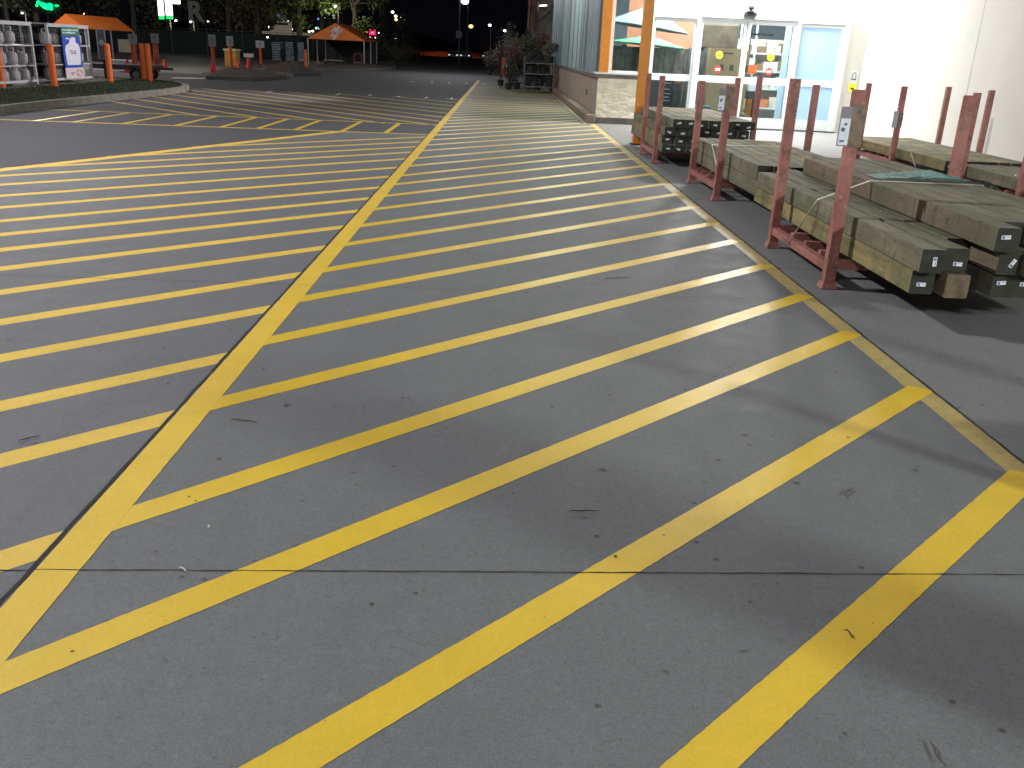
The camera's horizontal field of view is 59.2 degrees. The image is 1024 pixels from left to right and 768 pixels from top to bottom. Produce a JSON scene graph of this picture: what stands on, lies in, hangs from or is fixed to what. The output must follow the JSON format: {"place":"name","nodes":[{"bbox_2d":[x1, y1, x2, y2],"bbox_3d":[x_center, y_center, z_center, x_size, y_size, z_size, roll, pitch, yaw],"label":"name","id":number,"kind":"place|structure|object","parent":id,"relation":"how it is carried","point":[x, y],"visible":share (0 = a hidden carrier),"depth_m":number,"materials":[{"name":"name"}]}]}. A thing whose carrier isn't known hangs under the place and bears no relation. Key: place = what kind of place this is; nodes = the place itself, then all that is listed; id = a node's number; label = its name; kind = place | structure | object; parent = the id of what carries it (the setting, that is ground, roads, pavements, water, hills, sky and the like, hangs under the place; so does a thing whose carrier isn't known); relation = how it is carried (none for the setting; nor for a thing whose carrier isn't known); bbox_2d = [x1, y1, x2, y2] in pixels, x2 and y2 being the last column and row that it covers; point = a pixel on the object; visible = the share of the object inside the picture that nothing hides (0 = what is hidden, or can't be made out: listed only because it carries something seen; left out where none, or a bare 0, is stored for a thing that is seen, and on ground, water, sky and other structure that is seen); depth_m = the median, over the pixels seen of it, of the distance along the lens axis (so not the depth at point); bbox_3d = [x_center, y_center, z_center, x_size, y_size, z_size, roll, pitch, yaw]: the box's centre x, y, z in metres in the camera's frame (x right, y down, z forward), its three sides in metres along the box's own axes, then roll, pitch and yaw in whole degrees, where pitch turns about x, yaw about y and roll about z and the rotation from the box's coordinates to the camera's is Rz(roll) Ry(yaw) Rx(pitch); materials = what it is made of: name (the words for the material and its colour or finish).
{"place":"outdoors","nodes":[
{"label":"outdoors","id":0,"kind":"place"},
{"bbox_2d":[82,52,333,73],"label":"parking apron","id":1,"kind":"object","parent":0,"point":[188,65],"visible":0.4,"depth_m":57.06,"materials":[{"name":"asphalt"}]},
{"bbox_2d":[54,14,133,61],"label":"gable tent","id":2,"kind":"object","parent":1,"relation":"on","point":[110,24],"visible":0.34,"depth_m":50.53,"materials":[{"name":"fabric"}]},
{"bbox_2d":[307,23,376,63],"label":"gable tent","id":3,"kind":"object","parent":1,"relation":"on","point":[345,49],"visible":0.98,"depth_m":71.76,"materials":[{"name":"fabric"}]},
{"bbox_2d":[0,132,425,598],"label":"crossing slab","id":4,"kind":"structure","parent":0,"point":[44,496],"depth_m":5.86,"materials":[{"name":"concrete"}]},
{"bbox_2d":[0,131,422,571],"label":"crossing hatching","id":5,"kind":"object","parent":4,"relation":"on","point":[22,554],"visible":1,"depth_m":6.05,"materials":[{"name":"yellow paint"}]},
{"bbox_2d":[0,15,525,54],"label":"hills","id":6,"kind":"structure","parent":0,"point":[433,44],"depth_m":394.29,"materials":[{"name":"black"}]},
{"bbox_2d":[0,0,530,49],"label":"sky","id":7,"kind":"structure","parent":0,"point":[439,19],"materials":[{"name":"black"}]},
{"bbox_2d":[0,47,544,168],"bbox_3d":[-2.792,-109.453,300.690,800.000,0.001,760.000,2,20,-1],"label":"asphalt ground","id":8,"kind":"structure","parent":0,"point":[439,79],"depth_m":19.84,"materials":[{"name":"asphalt"}]},
{"bbox_2d":[0,0,70,22],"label":"broadleaf tree","id":9,"kind":"object","parent":8,"relation":"on","point":[35,17],"visible":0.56,"depth_m":88.18,"materials":[{"name":"green plant"}]},
{"bbox_2d":[31,0,61,21],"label":"green neon sign","id":10,"kind":"object","parent":8,"relation":"on","point":[47,7],"visible":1,"depth_m":82.93,"materials":[{"name":"black"}]},
{"bbox_2d":[50,0,121,16],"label":"broadleaf tree","id":11,"kind":"object","parent":8,"relation":"on","point":[79,8],"visible":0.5,"depth_m":93.37,"materials":[{"name":"green plant"}]},
{"bbox_2d":[0,76,189,114],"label":"island kerb","id":12,"kind":"structure","parent":8,"relation":"on","point":[41,105],"depth_m":20.19,"materials":[{"name":"concrete"}]},
{"bbox_2d":[0,77,181,104],"bbox_3d":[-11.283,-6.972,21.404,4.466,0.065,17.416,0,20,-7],"label":"grass","id":13,"kind":"structure","parent":12,"relation":"on","point":[116,88],"depth_m":22.79,"materials":[{"name":"plant"}]},
{"bbox_2d":[46,44,57,86],"bbox_3d":[-11.937,-8.268,23.383,0.167,1.060,0.170,2,20,-1],"label":"bollard","id":14,"kind":"object","parent":13,"relation":"on","point":[51,64],"visible":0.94,"depth_m":23.33,"materials":[{"name":"orange plastic"}]},
{"bbox_2d":[0,77,129,88],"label":"cage pad","id":15,"kind":"object","parent":13,"relation":"on","point":[42,82],"visible":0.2,"depth_m":25.30,"materials":[{"name":"concrete"}]},
{"bbox_2d":[0,20,38,83],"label":"gas cage","id":16,"kind":"object","parent":15,"relation":"on","point":[4,45],"visible":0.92,"depth_m":22.87,"materials":[{"name":"grey paint"}]},
{"bbox_2d":[19,22,93,80],"bbox_3d":[-12.820,-9.358,25.451,0.770,1.520,2.570,2,20,-1],"label":"gas cage","id":17,"kind":"object","parent":15,"relation":"on","point":[39,46],"visible":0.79,"depth_m":24.97,"materials":[{"name":"grey paint"}]},
{"bbox_2d":[60,27,83,78],"bbox_3d":[-12.394,-9.343,25.433,0.023,1.360,1.111,2,20,-1],"label":"banner","id":18,"kind":"object","parent":17,"relation":"attached to","point":[72,52],"visible":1,"depth_m":25.40,"materials":[{"name":"blue"}]},
{"bbox_2d":[95,28,106,77],"bbox_3d":[-12.956,-10.457,28.556,0.286,1.500,0.080,2,20,-1],"label":"framed notice","id":19,"kind":"object","parent":15,"relation":"on","point":[100,38],"visible":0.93,"depth_m":28.43,"materials":[{"name":"grey paint"}]},
{"bbox_2d":[92,63,172,78],"bbox_3d":[-13.151,-10.917,31.554,2.550,0.507,1.635,2,20,-1],"label":"utility trailer","id":20,"kind":"object","parent":8,"relation":"on","point":[135,70],"visible":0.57,"depth_m":30.85,"materials":[{"name":"black metal"}]},
{"bbox_2d":[92,0,181,28],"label":"broadleaf tree","id":21,"kind":"object","parent":8,"relation":"on","point":[154,5],"visible":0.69,"depth_m":90.05,"materials":[{"name":"green plant"}]},
{"bbox_2d":[157,0,179,29],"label":"tall lit sign","id":22,"kind":"object","parent":8,"relation":"on","point":[168,9],"visible":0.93,"depth_m":82.96,"materials":[{"name":"white"}]},
{"bbox_2d":[145,0,225,30],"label":"broadleaf tree","id":23,"kind":"object","parent":8,"relation":"on","point":[191,27],"visible":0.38,"depth_m":95.22,"materials":[{"name":"green plant"}]},
{"bbox_2d":[4,20,377,62],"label":"screened fence","id":24,"kind":"object","parent":8,"relation":"on","point":[183,42],"visible":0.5,"depth_m":82.04,"materials":[{"name":"fabric"}]},
{"bbox_2d":[33,111,400,132],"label":"drive edge bars","id":25,"kind":"object","parent":8,"relation":"on","point":[386,131],"visible":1,"depth_m":17.28,"materials":[{"name":"yellow paint"}]},
{"bbox_2d":[0,88,456,134],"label":"drive hatching","id":26,"kind":"object","parent":8,"relation":"on","point":[272,113],"visible":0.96,"depth_m":20.57,"materials":[{"name":"yellow paint"}]},
{"bbox_2d":[179,0,278,33],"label":"broadleaf tree","id":27,"kind":"object","parent":8,"relation":"on","point":[227,5],"visible":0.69,"depth_m":92.04,"materials":[{"name":"green plant"}]},
{"bbox_2d":[202,72,286,80],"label":"island kerb","id":28,"kind":"structure","parent":8,"relation":"on","point":[205,75],"depth_m":34.77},
{"bbox_2d":[206,68,281,76],"bbox_3d":[-11.330,-13.198,37.952,2.970,0.239,6.583,2,20,-1],"label":"mulch mound","id":29,"kind":"object","parent":28,"relation":"on","point":[248,72],"visible":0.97,"depth_m":36.35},
{"bbox_2d":[228,0,281,33],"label":"broadleaf tree","id":30,"kind":"object","parent":8,"relation":"on","point":[264,15],"visible":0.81,"depth_m":89.98,"materials":[{"name":"green plant"}]},
{"bbox_2d":[263,69,317,76],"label":"island kerb","id":31,"kind":"structure","parent":8,"relation":"on","point":[314,73],"depth_m":42.06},
{"bbox_2d":[264,61,313,72],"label":"mulch mound","id":32,"kind":"object","parent":31,"relation":"on","point":[291,66],"visible":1,"depth_m":43.10,"materials":[{"name":"soil"}]},
{"bbox_2d":[267,0,330,35],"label":"broadleaf tree","id":33,"kind":"object","parent":8,"relation":"on","point":[300,22],"visible":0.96,"depth_m":88.82,"materials":[{"name":"green plant"}]},
{"bbox_2d":[304,0,344,31],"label":"broadleaf tree","id":34,"kind":"object","parent":8,"relation":"on","point":[325,17],"visible":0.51,"depth_m":93.53,"materials":[{"name":"green plant"}]},
{"bbox_2d":[308,63,395,71],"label":"island kerb","id":35,"kind":"structure","parent":8,"relation":"on","point":[315,68],"depth_m":53.24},
{"bbox_2d":[316,63,392,68],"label":"mulch mound","id":36,"kind":"object","parent":35,"relation":"on","point":[349,66],"visible":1,"depth_m":56.85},
{"bbox_2d":[317,0,390,34],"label":"broadleaf tree","id":37,"kind":"object","parent":8,"relation":"on","point":[354,5],"visible":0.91,"depth_m":88.47,"materials":[{"name":"green plant"}]},
{"bbox_2d":[375,1,397,62],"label":"pine tree","id":38,"kind":"object","parent":8,"relation":"on","point":[385,29],"visible":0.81,"depth_m":85.28,"materials":[{"name":"green plant"}]},
{"bbox_2d":[386,10,422,62],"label":"pine tree","id":39,"kind":"object","parent":8,"relation":"on","point":[402,27],"visible":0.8,"depth_m":89.18,"materials":[{"name":"green plant"}]},
{"bbox_2d":[545,0,1023,161],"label":"store building","id":40,"kind":"structure","parent":8,"relation":"on","point":[927,52],"depth_m":20.60,"materials":[{"name":"white paint"}]},
{"bbox_2d":[608,0,637,73],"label":"window","id":41,"kind":"structure","parent":40,"relation":"in","point":[614,1],"depth_m":20.77,"materials":[{"name":"white metal"}]},
{"bbox_2d":[650,17,696,107],"bbox_3d":[3.709,-7.296,21.071,0.988,2.359,0.038,2,20,-1],"label":"door leaf","id":42,"kind":"structure","parent":40,"relation":"in","point":[655,76],"depth_m":20.99,"materials":[{"name":"white metal"}]},
{"bbox_2d":[613,0,793,118],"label":"garden shop interior","id":43,"kind":"object","parent":40,"relation":"in","point":[764,41],"visible":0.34,"depth_m":24.30,"materials":[{"name":"multicoloured metal"}]},
{"bbox_2d":[612,44,632,70],"bbox_3d":[2.644,-7.593,22.640,0.650,1.760,0.090,2,20,-1],"label":"board bundle","id":44,"kind":"object","parent":43,"relation":"on","point":[621,57],"visible":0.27,"depth_m":22.43,"materials":[{"name":"wood"}]},
{"bbox_2d":[614,36,684,49],"bbox_3d":[3.325,-7.596,22.384,1.793,2.000,1.414,5,20,7],"label":"patio umbrella","id":45,"kind":"object","parent":43,"relation":"on","point":[658,41],"visible":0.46,"depth_m":21.74,"materials":[{"name":"green fabric"}]},
{"bbox_2d":[615,8,687,34],"bbox_3d":[3.384,-8.165,22.921,2.039,2.700,1.607,5,20,7],"label":"patio umbrella","id":46,"kind":"object","parent":43,"relation":"on","point":[633,19],"visible":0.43,"depth_m":22.19,"materials":[{"name":"white fabric"}]},
{"bbox_2d":[649,82,680,107],"bbox_3d":[3.209,-6.962,22.084,1.700,0.850,0.400,2,20,-1],"label":"cabinet","id":47,"kind":"object","parent":43,"relation":"on","point":[654,95],"visible":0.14,"depth_m":21.86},
{"bbox_2d":[651,46,686,107],"bbox_3d":[3.793,-7.551,22.666,1.050,1.760,0.090,2,20,-1],"label":"board bundle","id":48,"kind":"object","parent":43,"relation":"on","point":[668,58],"visible":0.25,"depth_m":22.47,"materials":[{"name":"wood"}]},
{"bbox_2d":[683,48,707,107],"bbox_3d":[4.642,-7.520,22.685,0.550,1.760,0.090,2,20,-1],"label":"board bundle","id":49,"kind":"object","parent":43,"relation":"on","point":[703,59],"visible":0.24,"depth_m":22.52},
{"bbox_2d":[701,23,739,73],"bbox_3d":[5.183,-8.035,23.251,0.980,2.380,0.700,2,20,-1],"label":"wrapped load","id":50,"kind":"object","parent":43,"relation":"on","point":[718,35],"visible":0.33,"depth_m":22.62},
{"bbox_2d":[703,47,750,116],"bbox_3d":[5.321,-7.498,22.492,1.100,1.650,0.600,2,20,-1],"label":"cardboard box","id":51,"kind":"object","parent":43,"relation":"on","point":[728,62],"visible":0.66,"depth_m":22.16,"materials":[{"name":"cardboard"}]},
{"bbox_2d":[692,19,747,107],"bbox_3d":[4.824,-7.244,21.065,1.058,2.359,0.044,2,20,-1],"label":"door leaf","id":52,"kind":"structure","parent":40,"relation":"in","point":[716,79],"depth_m":20.98,"materials":[{"name":"white metal"}]},
{"bbox_2d":[736,21,796,128],"bbox_3d":[5.932,-7.203,21.090,1.118,2.359,0.044,2,20,-1],"label":"door leaf","id":53,"kind":"structure","parent":40,"relation":"in","point":[762,123],"depth_m":21.11,"materials":[{"name":"white metal"}]},
{"bbox_2d":[794,23,844,130],"bbox_3d":[7.101,-7.172,21.147,1.018,2.359,0.038,2,20,-1],"label":"door leaf","id":54,"kind":"structure","parent":40,"relation":"in","point":[819,47],"depth_m":21.06,"materials":[{"name":"white metal"}]},
{"bbox_2d":[0,82,1023,767],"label":"walkway slab","id":55,"kind":"structure","parent":0,"point":[268,666],"depth_m":2.99,"materials":[{"name":"concrete"}]},
{"bbox_2d":[0,80,479,666],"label":"walkway edge line","id":56,"kind":"object","parent":55,"relation":"on","point":[32,598],"visible":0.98,"depth_m":3.36,"materials":[{"name":"yellow paint"}]},
{"bbox_2d":[0,86,1023,767],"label":"walkway hatching","id":57,"kind":"object","parent":55,"relation":"on","point":[746,726],"visible":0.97,"depth_m":3.08,"materials":[{"name":"yellow paint"}]},
{"bbox_2d":[0,106,1023,604],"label":"pavement joints","id":58,"kind":"object","parent":55,"relation":"on","point":[62,534],"visible":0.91,"depth_m":3.28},
{"bbox_2d":[546,89,1023,471],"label":"faded edge line","id":59,"kind":"object","parent":55,"relation":"on","point":[997,453],"visible":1,"depth_m":5.07,"materials":[{"name":"yellow paint"}]},
{"bbox_2d":[526,0,539,34],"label":"hanging curtain","id":60,"kind":"object","parent":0,"point":[533,16],"visible":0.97,"depth_m":44.49,"materials":[{"name":"fabric"}]},
{"bbox_2d":[530,0,553,83],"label":"garden yard gate","id":61,"kind":"structure","parent":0,"point":[545,19],"depth_m":45.98,"materials":[{"name":"metal"}]},
{"bbox_2d":[595,123,1023,460],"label":"sidewalk slab","id":62,"kind":"structure","parent":0,"point":[966,354],"depth_m":5.84,"materials":[{"name":"concrete"}]},
{"bbox_2d":[630,0,654,144],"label":"canopy post","id":63,"kind":"object","parent":62,"relation":"on","point":[646,37],"visible":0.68,"depth_m":15.93,"materials":[{"name":"metal"}]},
{"bbox_2d":[638,73,762,162],"bbox_3d":[2.907,-4.178,14.101,1.556,1.314,1.416,2,20,-1],"label":"lumber rack","id":64,"kind":"object","parent":62,"relation":"on","point":[653,150],"visible":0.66,"depth_m":13.63,"materials":[{"name":"metal"}]},
{"bbox_2d":[631,127,672,152],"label":"timber","id":65,"kind":"object","parent":64,"relation":"on","point":[663,147],"visible":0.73,"depth_m":14.02,"materials":[{"name":"brown wood"}]},
{"bbox_2d":[632,119,672,143],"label":"timber","id":66,"kind":"object","parent":65,"relation":"on","point":[664,139],"visible":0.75,"depth_m":14.06,"materials":[{"name":"brown wood"}]},
{"bbox_2d":[633,113,675,135],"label":"timber","id":67,"kind":"object","parent":66,"relation":"on","point":[667,130],"visible":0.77,"depth_m":14.02,"materials":[{"name":"brown wood"}]},
{"bbox_2d":[672,143,684,152],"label":"timber","id":68,"kind":"object","parent":64,"relation":"on","point":[677,148],"visible":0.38,"depth_m":13.20,"materials":[{"name":"brown wood"}]},
{"bbox_2d":[673,136,685,144],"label":"timber","id":69,"kind":"object","parent":68,"relation":"on","point":[680,140],"visible":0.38,"depth_m":13.19,"materials":[{"name":"brown wood"}]},
{"bbox_2d":[676,128,688,136],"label":"timber","id":70,"kind":"object","parent":69,"relation":"on","point":[682,132],"visible":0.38,"depth_m":13.11,"materials":[{"name":"brown wood"}]},
{"bbox_2d":[640,106,684,127],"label":"timber","id":71,"kind":"object","parent":70,"relation":"on","point":[673,121],"visible":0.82,"depth_m":13.57,"materials":[{"name":"brown wood"}]},
{"bbox_2d":[686,80,819,200],"bbox_3d":[3.076,-2.928,10.806,1.556,1.264,1.566,2,20,-1],"label":"lumber rack","id":72,"kind":"object","parent":62,"relation":"on","point":[716,181],"visible":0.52,"depth_m":11.27,"materials":[{"name":"metal"}]},
{"bbox_2d":[717,87,734,111],"bbox_3d":[2.366,-3.134,9.911,0.187,0.260,0.082,-9,23,-28],"label":"price sign holder","id":73,"kind":"object","parent":72,"relation":"attached to","point":[725,98],"visible":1,"depth_m":9.90,"materials":[{"name":"metal"}]},
{"bbox_2d":[697,151,756,195],"bbox_3d":[2.533,-2.513,10.596,0.153,0.152,3.206,2,20,-1],"label":"timber","id":74,"kind":"object","parent":72,"relation":"on","point":[740,180],"visible":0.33,"depth_m":10.08,"materials":[{"name":"brown wood"}]},
{"bbox_2d":[698,137,772,180],"bbox_3d":[2.540,-2.681,10.603,0.152,0.153,3.206,2,20,-1],"label":"timber","id":75,"kind":"object","parent":74,"relation":"on","point":[749,166],"visible":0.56,"depth_m":9.92,"materials":[{"name":"brown wood"}]},
{"bbox_2d":[764,78,976,288],"bbox_3d":[3.016,-1.566,6.933,1.571,1.384,1.536,2,20,-1],"label":"lumber rack","id":76,"kind":"object","parent":62,"relation":"on","point":[829,258],"visible":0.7,"depth_m":7.33,"materials":[{"name":"metal"}]},
{"bbox_2d":[754,187,934,294],"bbox_3d":[2.465,-1.238,7.142,0.145,0.144,3.626,2,20,-1],"label":"timber","id":77,"kind":"object","parent":76,"relation":"on","point":[904,278],"visible":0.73,"depth_m":6.14,"materials":[{"name":"brown wood"}]},
{"bbox_2d":[756,172,946,273],"bbox_3d":[2.463,-1.349,7.015,0.146,0.145,3.626,2,20,-1],"label":"timber","id":78,"kind":"object","parent":77,"relation":"on","point":[917,254],"visible":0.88,"depth_m":6.07,"materials":[{"name":"brown wood"}]},
{"bbox_2d":[836,104,867,147],"bbox_3d":[2.297,-1.739,6.065,0.187,0.280,0.082,-9,23,-28],"label":"price sign holder","id":79,"kind":"object","parent":76,"relation":"attached to","point":[851,126],"visible":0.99,"depth_m":6.05,"materials":[{"name":"wood"}]},
{"bbox_2d":[932,271,971,297],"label":"timber","id":80,"kind":"object","parent":76,"relation":"on","point":[951,284],"visible":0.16,"depth_m":5.40,"materials":[{"name":"wood"}]},
{"bbox_2d":[775,172,970,272],"bbox_3d":[2.638,-1.363,7.076,0.146,0.144,3.626,2,20,-1],"label":"timber","id":81,"kind":"object","parent":80,"relation":"on","point":[957,258],"visible":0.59,"depth_m":5.92,"materials":[{"name":"brown wood"}]},
{"bbox_2d":[965,263,979,290],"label":"timber","id":82,"kind":"object","parent":76,"relation":"on","point":[972,271],"visible":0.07,"depth_m":5.59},
{"bbox_2d":[788,169,968,247],"bbox_3d":[2.791,-1.476,7.401,0.146,0.145,3.620,2,20,-1],"label":"timber","id":83,"kind":"object","parent":82,"relation":"on","point":[928,228],"visible":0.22,"depth_m":6.59,"materials":[{"name":"wood"}]},
{"bbox_2d":[968,262,1016,297],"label":"timber","id":84,"kind":"object","parent":76,"relation":"on","point":[990,284],"visible":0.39,"depth_m":5.47,"materials":[{"name":"brown wood"}]},
{"bbox_2d":[968,242,1023,274],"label":"timber","id":85,"kind":"object","parent":84,"relation":"on","point":[1002,263],"visible":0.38,"depth_m":5.39,"materials":[{"name":"brown wood"}]},
{"bbox_2d":[803,158,1022,252],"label":"timber","id":86,"kind":"object","parent":85,"relation":"on","point":[992,234],"visible":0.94,"depth_m":6.10,"materials":[{"name":"brown wood"}]},
{"bbox_2d":[1013,275,1023,297],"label":"timber","id":87,"kind":"object","parent":76,"relation":"on","point":[1019,290],"visible":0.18,"depth_m":5.48,"materials":[{"name":"brown wood"}]},
{"bbox_2d":[1018,245,1023,276],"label":"timber","id":88,"kind":"object","parent":87,"relation":"on","point":[1021,248],"visible":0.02,"depth_m":5.38,"materials":[{"name":"brown wood"}]},
{"bbox_2d":[812,156,1023,245],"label":"timber","id":89,"kind":"object","parent":88,"relation":"on","point":[987,213],"visible":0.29,"depth_m":6.28,"materials":[{"name":"brown wood"}]},
{"bbox_2d":[828,157,1023,245],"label":"timber","id":90,"kind":"object","parent":88,"relation":"on","point":[1011,214],"visible":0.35,"depth_m":6.45,"materials":[{"name":"brown wood"}]},
{"bbox_2d":[866,170,1001,191],"bbox_3d":[3.414,-1.711,7.587,1.000,0.177,1.200,2,20,-1],"label":"plastic wrap","id":91,"kind":"object","parent":90,"relation":"on","point":[924,176],"visible":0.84,"depth_m":7.44,"materials":[{"name":"teal"}]},
{"bbox_2d":[855,83,995,163],"bbox_3d":[6.535,-4.104,14.428,1.446,1.254,1.516,2,20,-1],"label":"lumber rack","id":92,"kind":"object","parent":62,"relation":"on","point":[941,125],"visible":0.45,"depth_m":13.88,"materials":[{"name":"metal"}]},
{"bbox_2d":[861,139,949,170],"bbox_3d":[5.965,-3.645,14.116,0.152,0.142,3.906,2,20,-1],"label":"timber","id":93,"kind":"object","parent":92,"relation":"on","point":[932,161],"visible":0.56,"depth_m":13.37,"materials":[{"name":"brown wood"}]},
{"bbox_2d":[960,93,1023,197],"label":"lumber rack","id":94,"kind":"object","parent":62,"relation":"on","point":[1019,192],"visible":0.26,"depth_m":11.39,"materials":[{"name":"metal"}]},
{"bbox_2d":[964,165,1018,190],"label":"timber","id":95,"kind":"object","parent":94,"relation":"on","point":[1004,180],"visible":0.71,"depth_m":11.10,"materials":[{"name":"brown wood"}]},
{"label":"timber","id":96,"kind":"object","parent":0,"visible":0},
{"bbox_2d":[855,159,1023,214],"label":"timber","id":97,"kind":"object","parent":96,"relation":"on","point":[975,197],"visible":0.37,"depth_m":6.72,"materials":[{"name":"brown wood"}]},
{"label":"timber","id":98,"kind":"object","parent":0,"visible":0},
{"bbox_2d":[859,159,1023,208],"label":"timber","id":99,"kind":"object","parent":98,"relation":"on","point":[966,189],"visible":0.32,"depth_m":6.99,"materials":[{"name":"brown wood"}]},
{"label":"timber","id":100,"kind":"object","parent":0,"visible":0},
{"bbox_2d":[881,161,1023,202],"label":"timber","id":101,"kind":"object","parent":100,"relation":"on","point":[997,193],"visible":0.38,"depth_m":7.06,"materials":[{"name":"brown wood"}]},
{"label":"timber","id":102,"kind":"object","parent":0,"visible":0},
{"bbox_2d":[708,138,777,172],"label":"timber","id":103,"kind":"object","parent":102,"relation":"on","point":[774,164],"visible":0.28,"depth_m":10.14,"materials":[{"name":"brown wood"}]},
{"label":"timber","id":104,"kind":"object","parent":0,"visible":0},
{"bbox_2d":[727,139,803,171],"bbox_3d":[2.851,-2.652,10.563,0.154,0.153,3.206,2,20,-2],"label":"timber","id":105,"kind":"object","parent":104,"relation":"on","point":[776,159],"visible":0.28,"depth_m":10.19,"materials":[{"name":"brown wood"}]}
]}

